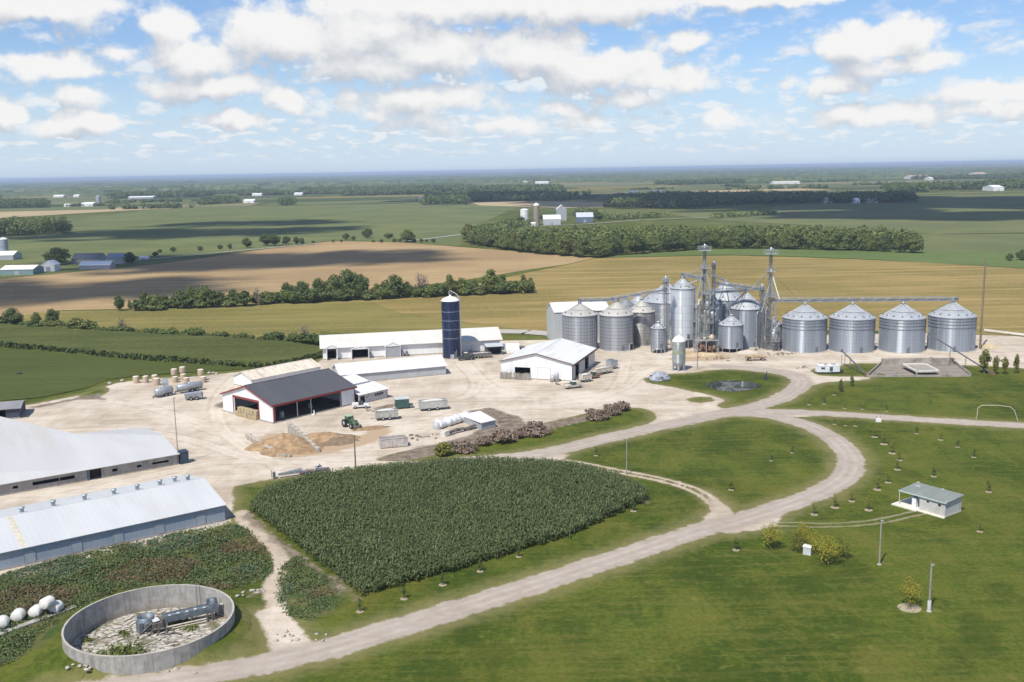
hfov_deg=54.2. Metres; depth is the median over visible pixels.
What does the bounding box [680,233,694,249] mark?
broadleaf tree
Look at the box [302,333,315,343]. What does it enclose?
shrub
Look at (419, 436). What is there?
scrap
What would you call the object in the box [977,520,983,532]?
sapling
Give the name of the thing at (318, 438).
mulch heap
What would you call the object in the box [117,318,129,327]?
bare tree
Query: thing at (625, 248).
broadleaf tree
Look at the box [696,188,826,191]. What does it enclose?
distant fields
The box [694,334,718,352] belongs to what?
grain dryer
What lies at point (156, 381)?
round bale
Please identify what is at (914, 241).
broadleaf tree
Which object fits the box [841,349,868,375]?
auger
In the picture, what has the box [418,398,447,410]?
livestock trailer
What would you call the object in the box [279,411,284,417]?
feed tote
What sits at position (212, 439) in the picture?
farmyard ground
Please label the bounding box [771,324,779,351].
service frame
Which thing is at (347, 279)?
broadleaf tree
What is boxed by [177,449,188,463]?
steel bin
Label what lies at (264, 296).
shrub
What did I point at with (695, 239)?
broadleaf tree
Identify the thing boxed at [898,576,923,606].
golden young tree
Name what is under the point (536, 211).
silo
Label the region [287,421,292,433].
concrete block
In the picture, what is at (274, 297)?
shrub
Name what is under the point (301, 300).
shrub
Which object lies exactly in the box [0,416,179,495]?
cattle barn
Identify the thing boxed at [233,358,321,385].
barn
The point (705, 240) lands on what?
broadleaf tree
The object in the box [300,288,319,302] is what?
shrub
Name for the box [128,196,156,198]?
barn
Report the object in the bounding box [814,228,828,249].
broadleaf tree
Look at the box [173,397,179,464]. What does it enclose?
lamp post
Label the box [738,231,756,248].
broadleaf tree
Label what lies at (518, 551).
sapling
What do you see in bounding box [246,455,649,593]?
maize crop
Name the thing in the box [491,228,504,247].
broadleaf tree
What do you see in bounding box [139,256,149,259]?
shed
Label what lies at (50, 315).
broadleaf tree
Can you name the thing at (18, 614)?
wrapped bale
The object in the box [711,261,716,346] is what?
bucket elevator
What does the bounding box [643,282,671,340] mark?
grain bin
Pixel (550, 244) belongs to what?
broadleaf tree
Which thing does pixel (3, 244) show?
silo
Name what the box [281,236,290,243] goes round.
broadleaf tree
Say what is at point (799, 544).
young tree
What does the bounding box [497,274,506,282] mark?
broadleaf tree
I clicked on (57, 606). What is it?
wrapped bale
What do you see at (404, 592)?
sapling
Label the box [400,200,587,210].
green field
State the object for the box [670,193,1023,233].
green field
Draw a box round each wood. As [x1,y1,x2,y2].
[0,198,50,207]
[0,214,73,234]
[196,194,240,204]
[277,197,297,204]
[419,192,472,204]
[467,190,571,201]
[474,218,535,230]
[575,207,605,214]
[602,211,669,218]
[603,190,749,207]
[709,209,776,217]
[741,190,918,202]
[880,182,933,191]
[984,178,1022,184]
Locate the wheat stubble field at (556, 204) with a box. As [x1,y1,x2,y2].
[474,201,602,207]
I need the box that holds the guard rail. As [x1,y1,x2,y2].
[984,329,1023,336]
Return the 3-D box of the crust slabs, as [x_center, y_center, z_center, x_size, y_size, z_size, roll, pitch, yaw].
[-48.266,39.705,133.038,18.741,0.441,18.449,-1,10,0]
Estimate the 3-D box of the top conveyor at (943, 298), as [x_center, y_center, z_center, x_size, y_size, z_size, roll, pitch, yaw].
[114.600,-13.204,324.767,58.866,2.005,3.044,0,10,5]
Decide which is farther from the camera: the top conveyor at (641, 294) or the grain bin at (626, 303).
the grain bin at (626, 303)
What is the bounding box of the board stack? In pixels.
[440,424,476,436]
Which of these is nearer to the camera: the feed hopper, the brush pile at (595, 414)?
the brush pile at (595, 414)
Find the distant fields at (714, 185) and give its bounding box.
[0,167,967,198]
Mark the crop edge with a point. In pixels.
(159, 357)
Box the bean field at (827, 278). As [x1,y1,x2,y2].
[375,256,1023,335]
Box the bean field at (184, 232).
[0,204,505,277]
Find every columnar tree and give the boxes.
[978,349,991,372]
[992,355,1000,374]
[1001,357,1008,373]
[1013,354,1019,372]
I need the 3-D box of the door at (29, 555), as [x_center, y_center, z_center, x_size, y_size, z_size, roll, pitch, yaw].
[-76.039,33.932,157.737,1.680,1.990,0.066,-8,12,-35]
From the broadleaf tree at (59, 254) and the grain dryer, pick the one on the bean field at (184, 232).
the broadleaf tree at (59, 254)
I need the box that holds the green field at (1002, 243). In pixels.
[743,234,1023,253]
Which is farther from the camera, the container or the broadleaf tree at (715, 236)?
the broadleaf tree at (715, 236)
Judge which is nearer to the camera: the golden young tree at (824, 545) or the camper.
the golden young tree at (824, 545)
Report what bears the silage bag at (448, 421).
on the farmyard ground at (212, 439)
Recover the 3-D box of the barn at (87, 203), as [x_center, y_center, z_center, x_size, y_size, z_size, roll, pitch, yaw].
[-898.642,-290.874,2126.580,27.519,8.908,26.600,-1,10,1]
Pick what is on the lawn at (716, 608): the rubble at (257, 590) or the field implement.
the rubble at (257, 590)
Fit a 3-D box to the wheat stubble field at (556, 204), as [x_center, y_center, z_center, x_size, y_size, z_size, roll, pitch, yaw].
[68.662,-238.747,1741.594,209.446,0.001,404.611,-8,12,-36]
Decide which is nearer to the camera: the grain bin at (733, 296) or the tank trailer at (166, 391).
the tank trailer at (166, 391)
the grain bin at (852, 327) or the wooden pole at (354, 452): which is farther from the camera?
the grain bin at (852, 327)
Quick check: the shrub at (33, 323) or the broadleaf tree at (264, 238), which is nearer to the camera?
the shrub at (33, 323)
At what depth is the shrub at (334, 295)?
474.10 m
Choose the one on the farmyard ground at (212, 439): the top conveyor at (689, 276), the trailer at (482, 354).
the trailer at (482, 354)
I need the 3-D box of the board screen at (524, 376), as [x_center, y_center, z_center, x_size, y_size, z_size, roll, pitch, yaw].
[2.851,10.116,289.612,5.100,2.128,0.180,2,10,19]
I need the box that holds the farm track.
[230,459,721,628]
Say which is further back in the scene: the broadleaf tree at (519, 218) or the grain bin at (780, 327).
the broadleaf tree at (519, 218)
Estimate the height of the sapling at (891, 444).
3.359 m
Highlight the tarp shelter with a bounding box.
[504,343,525,352]
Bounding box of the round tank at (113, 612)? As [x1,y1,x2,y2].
[61,584,234,674]
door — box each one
[23,549,35,562]
[71,539,82,552]
[112,530,123,543]
[154,521,164,533]
[196,512,205,524]
[386,347,399,356]
[537,367,549,379]
[579,359,584,373]
[589,352,594,366]
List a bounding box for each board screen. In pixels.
[500,371,512,378]
[513,372,529,379]
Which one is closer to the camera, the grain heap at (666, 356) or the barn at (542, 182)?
the grain heap at (666, 356)
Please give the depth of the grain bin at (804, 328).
322.17 m
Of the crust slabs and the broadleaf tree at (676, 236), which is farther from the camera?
the broadleaf tree at (676, 236)
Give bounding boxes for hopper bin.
[650,321,665,353]
[670,277,695,348]
[718,314,743,352]
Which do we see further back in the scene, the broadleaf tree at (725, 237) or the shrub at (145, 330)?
the broadleaf tree at (725, 237)
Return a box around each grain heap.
[655,355,671,357]
[685,352,719,356]
[735,350,757,353]
[975,344,999,347]
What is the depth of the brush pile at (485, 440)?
220.83 m
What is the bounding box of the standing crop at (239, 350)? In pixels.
[0,323,322,367]
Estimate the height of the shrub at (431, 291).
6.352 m
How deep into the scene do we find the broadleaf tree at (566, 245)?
693.76 m
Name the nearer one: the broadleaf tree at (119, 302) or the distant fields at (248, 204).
the broadleaf tree at (119, 302)
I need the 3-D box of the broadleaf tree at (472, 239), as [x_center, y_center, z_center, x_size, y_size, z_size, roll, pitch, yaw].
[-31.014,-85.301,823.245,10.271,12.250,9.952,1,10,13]
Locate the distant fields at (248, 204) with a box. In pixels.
[51,180,944,208]
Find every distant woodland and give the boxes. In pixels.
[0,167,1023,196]
[0,173,1023,208]
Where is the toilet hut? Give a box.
[891,482,964,518]
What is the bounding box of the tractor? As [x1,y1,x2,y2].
[341,414,362,430]
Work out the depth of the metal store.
352.65 m
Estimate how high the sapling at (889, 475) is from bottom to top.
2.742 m
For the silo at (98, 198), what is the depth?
2164.84 m
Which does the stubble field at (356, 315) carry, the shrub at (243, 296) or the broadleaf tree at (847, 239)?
the shrub at (243, 296)
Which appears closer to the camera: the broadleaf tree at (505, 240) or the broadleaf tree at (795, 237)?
the broadleaf tree at (795, 237)
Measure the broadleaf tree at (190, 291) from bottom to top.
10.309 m
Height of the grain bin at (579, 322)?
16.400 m
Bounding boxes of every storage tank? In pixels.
[550,375,554,381]
[555,372,558,381]
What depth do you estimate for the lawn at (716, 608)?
149.43 m
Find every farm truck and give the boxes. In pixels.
[564,380,582,388]
[590,371,600,378]
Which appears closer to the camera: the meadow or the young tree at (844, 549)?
the young tree at (844, 549)
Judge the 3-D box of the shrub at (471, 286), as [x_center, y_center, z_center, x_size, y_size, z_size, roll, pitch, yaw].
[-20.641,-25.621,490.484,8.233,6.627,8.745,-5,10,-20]
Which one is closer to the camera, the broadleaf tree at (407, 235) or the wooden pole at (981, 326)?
the wooden pole at (981, 326)
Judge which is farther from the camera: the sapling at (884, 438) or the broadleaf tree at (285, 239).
the broadleaf tree at (285, 239)
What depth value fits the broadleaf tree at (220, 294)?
460.72 m
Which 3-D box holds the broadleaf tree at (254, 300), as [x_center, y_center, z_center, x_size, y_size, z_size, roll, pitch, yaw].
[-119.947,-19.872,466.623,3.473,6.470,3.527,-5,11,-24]
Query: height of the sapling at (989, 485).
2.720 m
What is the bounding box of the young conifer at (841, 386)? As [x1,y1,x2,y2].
[838,379,843,391]
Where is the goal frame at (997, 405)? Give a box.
[976,405,1017,420]
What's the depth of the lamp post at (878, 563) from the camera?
151.21 m
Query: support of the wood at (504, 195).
on the ground at (669, 222)
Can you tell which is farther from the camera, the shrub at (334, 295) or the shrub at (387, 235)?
the shrub at (387, 235)
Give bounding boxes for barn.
[0,251,21,259]
[0,265,43,274]
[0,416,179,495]
[0,475,226,570]
[78,261,115,269]
[80,202,97,205]
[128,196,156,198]
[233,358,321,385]
[243,199,256,202]
[252,193,262,195]
[319,327,502,359]
[331,355,446,380]
[535,181,548,183]
[542,215,560,224]
[556,205,566,220]
[575,212,593,222]
[770,181,799,183]
[820,198,832,202]
[851,198,859,202]
[863,197,878,202]
[904,175,920,178]
[969,172,986,173]
[982,185,1003,190]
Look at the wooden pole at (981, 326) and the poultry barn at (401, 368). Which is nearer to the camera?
the poultry barn at (401, 368)
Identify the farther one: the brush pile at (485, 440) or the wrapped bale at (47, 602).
the brush pile at (485, 440)
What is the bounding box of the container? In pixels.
[394,396,412,408]
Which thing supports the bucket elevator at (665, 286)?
on the farmyard ground at (212, 439)
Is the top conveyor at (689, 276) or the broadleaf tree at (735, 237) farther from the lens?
the broadleaf tree at (735, 237)
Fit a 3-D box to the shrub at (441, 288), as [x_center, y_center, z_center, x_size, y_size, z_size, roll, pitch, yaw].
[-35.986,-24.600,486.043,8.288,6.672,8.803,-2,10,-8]
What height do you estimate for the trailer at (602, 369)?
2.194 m
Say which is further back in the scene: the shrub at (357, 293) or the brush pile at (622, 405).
the shrub at (357, 293)
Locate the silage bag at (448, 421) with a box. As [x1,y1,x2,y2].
[433,411,469,429]
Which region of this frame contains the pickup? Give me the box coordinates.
[352,401,368,408]
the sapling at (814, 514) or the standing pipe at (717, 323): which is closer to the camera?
the sapling at (814, 514)
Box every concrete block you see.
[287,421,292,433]
[291,424,295,434]
[294,427,299,435]
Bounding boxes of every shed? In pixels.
[0,400,25,418]
[41,259,60,271]
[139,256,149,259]
[220,368,356,423]
[342,374,389,402]
[463,411,495,430]
[484,342,503,354]
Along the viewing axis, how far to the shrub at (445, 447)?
212.98 m
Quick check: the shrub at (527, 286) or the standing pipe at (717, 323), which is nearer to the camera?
the standing pipe at (717, 323)
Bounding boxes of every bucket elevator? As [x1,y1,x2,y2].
[661,276,669,350]
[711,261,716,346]
[758,284,765,348]
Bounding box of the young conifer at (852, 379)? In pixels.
[850,375,853,384]
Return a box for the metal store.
[546,301,607,340]
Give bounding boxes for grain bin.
[562,302,598,350]
[599,300,633,351]
[620,298,634,309]
[629,298,655,346]
[631,293,643,303]
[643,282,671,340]
[706,297,722,344]
[707,280,740,319]
[728,290,761,347]
[766,317,781,348]
[780,303,827,353]
[827,303,875,353]
[877,302,926,353]
[925,301,977,352]
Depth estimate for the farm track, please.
167.17 m
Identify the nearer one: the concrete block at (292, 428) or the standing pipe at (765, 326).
the concrete block at (292, 428)
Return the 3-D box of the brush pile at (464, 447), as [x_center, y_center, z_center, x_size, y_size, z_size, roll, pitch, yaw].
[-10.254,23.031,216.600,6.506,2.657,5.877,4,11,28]
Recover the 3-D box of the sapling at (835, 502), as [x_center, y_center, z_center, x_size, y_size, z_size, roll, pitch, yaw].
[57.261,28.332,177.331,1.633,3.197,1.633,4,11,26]
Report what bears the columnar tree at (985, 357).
on the lawn at (716, 608)
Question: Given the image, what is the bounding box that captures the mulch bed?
[897,603,920,612]
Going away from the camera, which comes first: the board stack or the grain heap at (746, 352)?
the board stack
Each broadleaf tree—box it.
[1,308,23,324]
[30,312,40,320]
[40,247,71,262]
[44,308,59,320]
[113,295,124,309]
[123,252,136,263]
[139,291,148,301]
[171,289,182,307]
[184,286,195,305]
[193,285,211,307]
[216,290,224,304]
[228,289,238,305]
[242,238,251,247]
[251,292,257,304]
[259,233,269,244]
[267,233,280,245]
[267,292,272,302]
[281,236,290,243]
[281,282,293,290]
[292,281,309,292]
[293,236,298,243]
[312,277,326,291]
[323,274,340,296]
[337,269,356,293]
[354,274,369,299]
[361,228,372,237]
[371,283,381,295]
[380,274,405,297]
[400,229,415,241]
[403,281,412,294]
[444,274,456,293]
[457,277,465,294]
[460,223,474,238]
[468,230,477,244]
[475,226,487,243]
[479,269,499,288]
[483,228,496,246]
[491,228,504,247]
[492,230,504,247]
[495,232,507,248]
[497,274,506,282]
[501,231,513,249]
[509,232,517,250]
[515,231,533,251]
[516,216,525,223]
[522,236,533,252]
[531,237,540,251]
[535,232,555,253]
[542,232,557,254]
[554,232,563,254]
[555,233,575,255]
[571,240,583,255]
[574,236,589,256]
[587,237,605,257]
[588,209,598,217]
[594,212,602,219]
[597,236,614,256]
[608,236,622,253]
[619,238,632,254]
[628,233,646,253]
[639,235,649,252]
[647,235,662,251]
[659,234,676,251]
[669,232,686,250]
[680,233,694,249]
[690,231,700,249]
[697,232,710,247]
[708,228,722,248]
[717,231,731,247]
[730,227,745,247]
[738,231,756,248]
[751,229,767,248]
[766,233,778,247]
[777,231,789,247]
[784,227,802,248]
[803,234,815,248]
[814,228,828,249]
[822,228,842,249]
[838,228,856,249]
[853,229,866,250]
[863,233,877,250]
[876,234,891,251]
[893,232,908,251]
[905,230,924,252]
[1005,253,1013,260]
[1014,249,1023,258]
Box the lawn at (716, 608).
[0,336,1023,681]
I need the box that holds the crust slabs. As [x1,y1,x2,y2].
[84,610,220,653]
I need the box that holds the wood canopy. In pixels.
[484,223,908,253]
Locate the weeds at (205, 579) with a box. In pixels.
[0,524,349,665]
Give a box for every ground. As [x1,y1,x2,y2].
[0,162,1023,401]
[0,333,1023,651]
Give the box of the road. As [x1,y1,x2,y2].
[151,367,1023,681]
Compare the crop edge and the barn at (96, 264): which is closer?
the crop edge
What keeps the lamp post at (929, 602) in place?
on the lawn at (716, 608)
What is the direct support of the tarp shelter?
on the farmyard ground at (212, 439)
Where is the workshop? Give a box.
[499,338,596,380]
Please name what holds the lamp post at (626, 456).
on the farm track
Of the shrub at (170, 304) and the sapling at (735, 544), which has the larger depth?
the shrub at (170, 304)
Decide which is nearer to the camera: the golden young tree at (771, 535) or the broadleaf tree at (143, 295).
the golden young tree at (771, 535)
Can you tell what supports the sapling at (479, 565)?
on the lawn at (716, 608)
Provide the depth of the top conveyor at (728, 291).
332.74 m
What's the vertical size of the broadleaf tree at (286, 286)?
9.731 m
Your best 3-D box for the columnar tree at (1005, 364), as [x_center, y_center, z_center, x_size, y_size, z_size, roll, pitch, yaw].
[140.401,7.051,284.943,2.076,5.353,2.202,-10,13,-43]
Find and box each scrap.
[409,433,436,440]
[767,352,792,354]
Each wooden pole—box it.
[354,435,355,469]
[978,258,985,348]
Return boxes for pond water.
[706,380,761,391]
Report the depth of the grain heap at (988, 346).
326.70 m
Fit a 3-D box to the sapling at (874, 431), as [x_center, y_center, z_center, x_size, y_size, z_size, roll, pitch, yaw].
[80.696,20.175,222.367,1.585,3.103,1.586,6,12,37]
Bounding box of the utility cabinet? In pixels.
[803,544,811,554]
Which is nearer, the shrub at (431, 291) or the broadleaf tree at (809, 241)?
the shrub at (431, 291)
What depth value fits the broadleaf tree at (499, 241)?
765.89 m
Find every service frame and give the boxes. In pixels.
[693,299,703,338]
[701,290,713,344]
[761,302,769,347]
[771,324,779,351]
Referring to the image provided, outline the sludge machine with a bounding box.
[135,597,222,636]
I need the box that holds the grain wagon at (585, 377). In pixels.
[578,373,591,382]
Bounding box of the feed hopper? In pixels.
[162,378,168,385]
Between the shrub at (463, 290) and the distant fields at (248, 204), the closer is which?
the shrub at (463, 290)
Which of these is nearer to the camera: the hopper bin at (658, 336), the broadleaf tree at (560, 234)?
the hopper bin at (658, 336)
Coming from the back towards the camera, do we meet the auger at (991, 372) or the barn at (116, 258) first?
the barn at (116, 258)
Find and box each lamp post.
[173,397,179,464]
[625,438,627,474]
[696,341,698,369]
[877,520,883,564]
[926,564,933,611]
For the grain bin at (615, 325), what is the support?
on the farmyard ground at (212, 439)
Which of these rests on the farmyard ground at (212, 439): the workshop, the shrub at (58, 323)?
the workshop
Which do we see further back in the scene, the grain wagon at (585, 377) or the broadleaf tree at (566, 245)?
the broadleaf tree at (566, 245)
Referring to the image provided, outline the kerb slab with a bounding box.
[0,605,76,634]
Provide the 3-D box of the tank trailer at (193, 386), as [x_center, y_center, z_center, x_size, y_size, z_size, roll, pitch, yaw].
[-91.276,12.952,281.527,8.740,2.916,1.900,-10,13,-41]
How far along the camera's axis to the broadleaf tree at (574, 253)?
689.64 m
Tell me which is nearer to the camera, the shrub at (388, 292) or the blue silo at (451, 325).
the blue silo at (451, 325)
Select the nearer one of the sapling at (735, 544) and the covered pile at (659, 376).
the sapling at (735, 544)
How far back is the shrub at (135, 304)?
452.35 m
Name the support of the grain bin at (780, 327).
on the farmyard ground at (212, 439)
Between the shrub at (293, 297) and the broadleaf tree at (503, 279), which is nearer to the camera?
the shrub at (293, 297)
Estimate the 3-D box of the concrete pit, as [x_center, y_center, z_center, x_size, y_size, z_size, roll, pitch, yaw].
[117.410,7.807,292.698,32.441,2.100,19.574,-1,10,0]
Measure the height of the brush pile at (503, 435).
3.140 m
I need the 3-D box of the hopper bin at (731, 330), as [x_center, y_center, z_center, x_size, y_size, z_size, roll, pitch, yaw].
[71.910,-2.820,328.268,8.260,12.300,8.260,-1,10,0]
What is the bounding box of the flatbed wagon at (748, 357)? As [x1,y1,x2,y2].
[744,355,766,360]
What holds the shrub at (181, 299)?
on the stubble field at (356, 315)
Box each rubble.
[29,520,232,566]
[65,663,91,670]
[166,667,197,673]
[241,588,265,593]
[273,630,327,641]
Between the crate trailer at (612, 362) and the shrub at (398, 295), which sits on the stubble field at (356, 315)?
the shrub at (398, 295)
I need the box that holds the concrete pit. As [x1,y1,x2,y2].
[867,358,970,376]
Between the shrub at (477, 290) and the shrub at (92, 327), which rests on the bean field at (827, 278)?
the shrub at (477, 290)
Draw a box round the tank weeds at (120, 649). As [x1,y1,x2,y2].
[81,618,198,654]
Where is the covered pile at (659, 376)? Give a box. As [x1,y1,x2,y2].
[648,371,670,381]
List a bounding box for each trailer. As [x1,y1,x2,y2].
[151,386,172,398]
[175,381,202,393]
[370,408,397,420]
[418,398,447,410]
[469,345,478,350]
[471,351,491,357]
[592,365,613,374]
[606,359,617,368]
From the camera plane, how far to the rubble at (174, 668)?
122.73 m
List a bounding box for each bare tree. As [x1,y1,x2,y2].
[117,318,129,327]
[255,288,261,305]
[295,326,308,334]
[411,273,423,296]
[419,275,428,287]
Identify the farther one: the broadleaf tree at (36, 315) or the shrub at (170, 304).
the shrub at (170, 304)
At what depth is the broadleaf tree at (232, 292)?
460.93 m
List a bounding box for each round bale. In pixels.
[133,376,139,383]
[142,375,148,382]
[153,378,159,385]
[171,368,176,374]
[172,376,177,382]
[179,366,185,372]
[180,373,185,379]
[183,377,189,382]
[197,369,203,375]
[200,376,205,382]
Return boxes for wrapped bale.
[0,615,9,628]
[10,608,25,620]
[28,604,43,617]
[39,595,55,609]
[48,600,63,612]
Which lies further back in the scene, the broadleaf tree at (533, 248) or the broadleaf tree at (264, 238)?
the broadleaf tree at (264, 238)
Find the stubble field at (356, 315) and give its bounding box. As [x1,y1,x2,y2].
[8,295,530,345]
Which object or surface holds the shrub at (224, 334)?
on the ground at (669, 222)
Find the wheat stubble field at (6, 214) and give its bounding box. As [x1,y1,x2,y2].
[0,207,167,217]
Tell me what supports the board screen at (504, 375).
on the farmyard ground at (212, 439)
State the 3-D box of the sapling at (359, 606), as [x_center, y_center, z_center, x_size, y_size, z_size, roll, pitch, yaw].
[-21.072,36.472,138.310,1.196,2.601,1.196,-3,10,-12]
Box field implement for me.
[271,464,330,478]
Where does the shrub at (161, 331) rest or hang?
on the ground at (669, 222)
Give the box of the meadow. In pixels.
[0,349,248,399]
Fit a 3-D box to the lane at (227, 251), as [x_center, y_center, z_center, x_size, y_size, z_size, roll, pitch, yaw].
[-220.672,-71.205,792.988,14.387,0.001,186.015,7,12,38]
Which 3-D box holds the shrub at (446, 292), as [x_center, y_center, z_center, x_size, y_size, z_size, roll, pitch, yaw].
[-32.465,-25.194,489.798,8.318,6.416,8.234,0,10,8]
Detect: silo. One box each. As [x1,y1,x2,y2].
[0,237,8,250]
[96,195,100,202]
[441,290,461,358]
[520,208,528,219]
[533,203,539,224]
[670,335,687,371]
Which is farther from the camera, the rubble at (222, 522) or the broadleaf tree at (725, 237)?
the broadleaf tree at (725, 237)
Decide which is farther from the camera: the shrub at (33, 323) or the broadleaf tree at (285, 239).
the broadleaf tree at (285, 239)
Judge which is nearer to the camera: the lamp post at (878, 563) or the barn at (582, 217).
the lamp post at (878, 563)
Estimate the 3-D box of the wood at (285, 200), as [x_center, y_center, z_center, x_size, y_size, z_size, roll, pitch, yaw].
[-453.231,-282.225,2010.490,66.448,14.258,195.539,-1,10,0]
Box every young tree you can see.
[760,522,784,548]
[786,530,805,551]
[795,521,809,542]
[806,529,826,553]
[814,535,842,564]
[834,536,852,557]
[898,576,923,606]
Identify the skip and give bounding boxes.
[378,434,407,447]
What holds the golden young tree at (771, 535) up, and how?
on the lawn at (716, 608)
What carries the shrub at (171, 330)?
on the ground at (669, 222)
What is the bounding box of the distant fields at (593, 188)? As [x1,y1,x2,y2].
[2,182,697,198]
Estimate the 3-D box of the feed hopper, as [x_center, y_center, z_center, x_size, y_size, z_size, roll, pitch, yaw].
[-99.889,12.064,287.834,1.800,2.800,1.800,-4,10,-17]
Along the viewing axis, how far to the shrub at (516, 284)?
492.14 m
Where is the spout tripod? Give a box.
[722,287,746,313]
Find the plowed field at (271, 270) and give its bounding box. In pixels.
[0,241,593,316]
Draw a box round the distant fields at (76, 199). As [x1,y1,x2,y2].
[0,164,1023,211]
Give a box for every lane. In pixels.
[136,243,317,259]
[402,217,700,241]
[499,329,546,335]
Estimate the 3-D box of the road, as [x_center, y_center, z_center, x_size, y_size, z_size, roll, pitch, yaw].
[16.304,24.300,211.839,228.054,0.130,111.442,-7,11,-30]
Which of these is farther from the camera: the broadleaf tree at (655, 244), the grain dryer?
the broadleaf tree at (655, 244)
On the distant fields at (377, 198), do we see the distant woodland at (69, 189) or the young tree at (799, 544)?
the distant woodland at (69, 189)
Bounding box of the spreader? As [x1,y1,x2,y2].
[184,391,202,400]
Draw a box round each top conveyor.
[578,297,618,301]
[610,287,666,298]
[681,272,703,279]
[704,288,747,293]
[715,281,763,290]
[772,296,958,302]
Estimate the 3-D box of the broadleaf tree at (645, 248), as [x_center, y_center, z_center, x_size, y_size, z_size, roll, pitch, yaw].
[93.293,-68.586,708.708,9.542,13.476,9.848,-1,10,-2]
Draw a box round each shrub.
[0,316,9,323]
[23,319,40,326]
[42,320,54,326]
[50,320,65,326]
[64,317,84,328]
[75,319,96,329]
[87,324,99,329]
[113,325,123,330]
[124,327,135,331]
[130,299,145,310]
[141,328,150,332]
[142,294,161,310]
[149,328,160,333]
[153,300,166,309]
[157,329,165,333]
[160,295,169,305]
[163,327,178,334]
[166,298,177,307]
[172,292,194,306]
[180,327,193,335]
[189,295,205,307]
[190,327,207,335]
[201,291,221,305]
[218,332,228,336]
[222,294,237,305]
[234,290,255,304]
[236,332,247,337]
[257,291,275,303]
[260,333,270,339]
[266,331,286,340]
[271,292,278,302]
[272,292,283,302]
[278,289,289,302]
[283,291,302,302]
[284,333,298,341]
[293,333,305,343]
[299,294,308,302]
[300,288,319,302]
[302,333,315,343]
[308,333,325,344]
[313,291,326,301]
[319,287,332,300]
[325,288,339,300]
[335,290,350,300]
[341,285,358,299]
[351,286,365,298]
[359,289,375,299]
[374,286,388,299]
[383,233,393,237]
[383,284,397,297]
[394,287,404,297]
[399,285,412,296]
[407,287,419,296]
[416,285,426,296]
[422,285,437,297]
[433,284,446,295]
[433,441,452,455]
[441,284,452,294]
[454,281,472,294]
[465,282,478,294]
[473,285,485,294]
[480,283,490,293]
[488,281,499,293]
[494,282,510,293]
[507,281,518,292]
[513,280,522,292]
[517,280,534,292]
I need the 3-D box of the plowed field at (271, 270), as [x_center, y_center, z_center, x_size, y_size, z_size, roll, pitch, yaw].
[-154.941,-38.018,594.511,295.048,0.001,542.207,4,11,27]
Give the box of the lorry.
[457,352,474,360]
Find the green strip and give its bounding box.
[606,248,1023,267]
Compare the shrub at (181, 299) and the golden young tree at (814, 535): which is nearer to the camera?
the golden young tree at (814, 535)
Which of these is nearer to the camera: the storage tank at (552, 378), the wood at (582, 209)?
the storage tank at (552, 378)
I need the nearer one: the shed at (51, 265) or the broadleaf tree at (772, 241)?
the shed at (51, 265)
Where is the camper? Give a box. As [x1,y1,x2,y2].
[815,363,842,373]
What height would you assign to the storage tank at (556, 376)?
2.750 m
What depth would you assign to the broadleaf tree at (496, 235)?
773.97 m
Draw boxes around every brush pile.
[451,441,477,453]
[475,436,491,444]
[488,429,517,441]
[513,430,524,437]
[517,421,555,436]
[584,408,611,420]
[602,404,621,414]
[614,401,630,410]
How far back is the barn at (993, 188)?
2047.39 m
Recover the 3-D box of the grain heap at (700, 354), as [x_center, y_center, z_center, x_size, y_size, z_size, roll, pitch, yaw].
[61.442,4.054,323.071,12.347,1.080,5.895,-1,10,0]
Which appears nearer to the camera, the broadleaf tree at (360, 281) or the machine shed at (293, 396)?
the machine shed at (293, 396)
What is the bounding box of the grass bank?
[44,597,251,681]
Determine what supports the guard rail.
on the farmyard ground at (212, 439)
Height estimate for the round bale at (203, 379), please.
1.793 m
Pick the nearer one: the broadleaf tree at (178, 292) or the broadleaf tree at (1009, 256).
the broadleaf tree at (178, 292)
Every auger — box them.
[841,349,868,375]
[928,333,994,374]
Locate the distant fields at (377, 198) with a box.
[6,179,907,207]
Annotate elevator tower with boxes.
[656,244,743,349]
[713,247,802,349]
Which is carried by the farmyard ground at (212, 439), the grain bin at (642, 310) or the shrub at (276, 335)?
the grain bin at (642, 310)
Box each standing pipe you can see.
[695,304,696,348]
[698,299,700,349]
[715,307,718,347]
[755,311,758,350]
[764,307,765,348]
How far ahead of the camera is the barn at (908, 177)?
3753.54 m
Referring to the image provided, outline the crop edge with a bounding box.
[0,341,322,367]
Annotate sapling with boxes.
[356,595,363,612]
[400,584,407,599]
[439,569,446,585]
[476,558,482,572]
[516,545,521,557]
[630,499,635,511]
[733,536,738,550]
[810,501,817,515]
[831,493,838,508]
[848,489,854,501]
[864,495,872,510]
[871,426,877,437]
[873,476,880,490]
[880,430,887,444]
[885,470,890,482]
[888,440,895,453]
[894,460,900,470]
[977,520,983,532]
[985,481,991,492]
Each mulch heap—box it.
[244,433,323,456]
[306,432,360,444]
[319,437,359,446]
[352,425,390,430]
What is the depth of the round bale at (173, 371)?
296.98 m

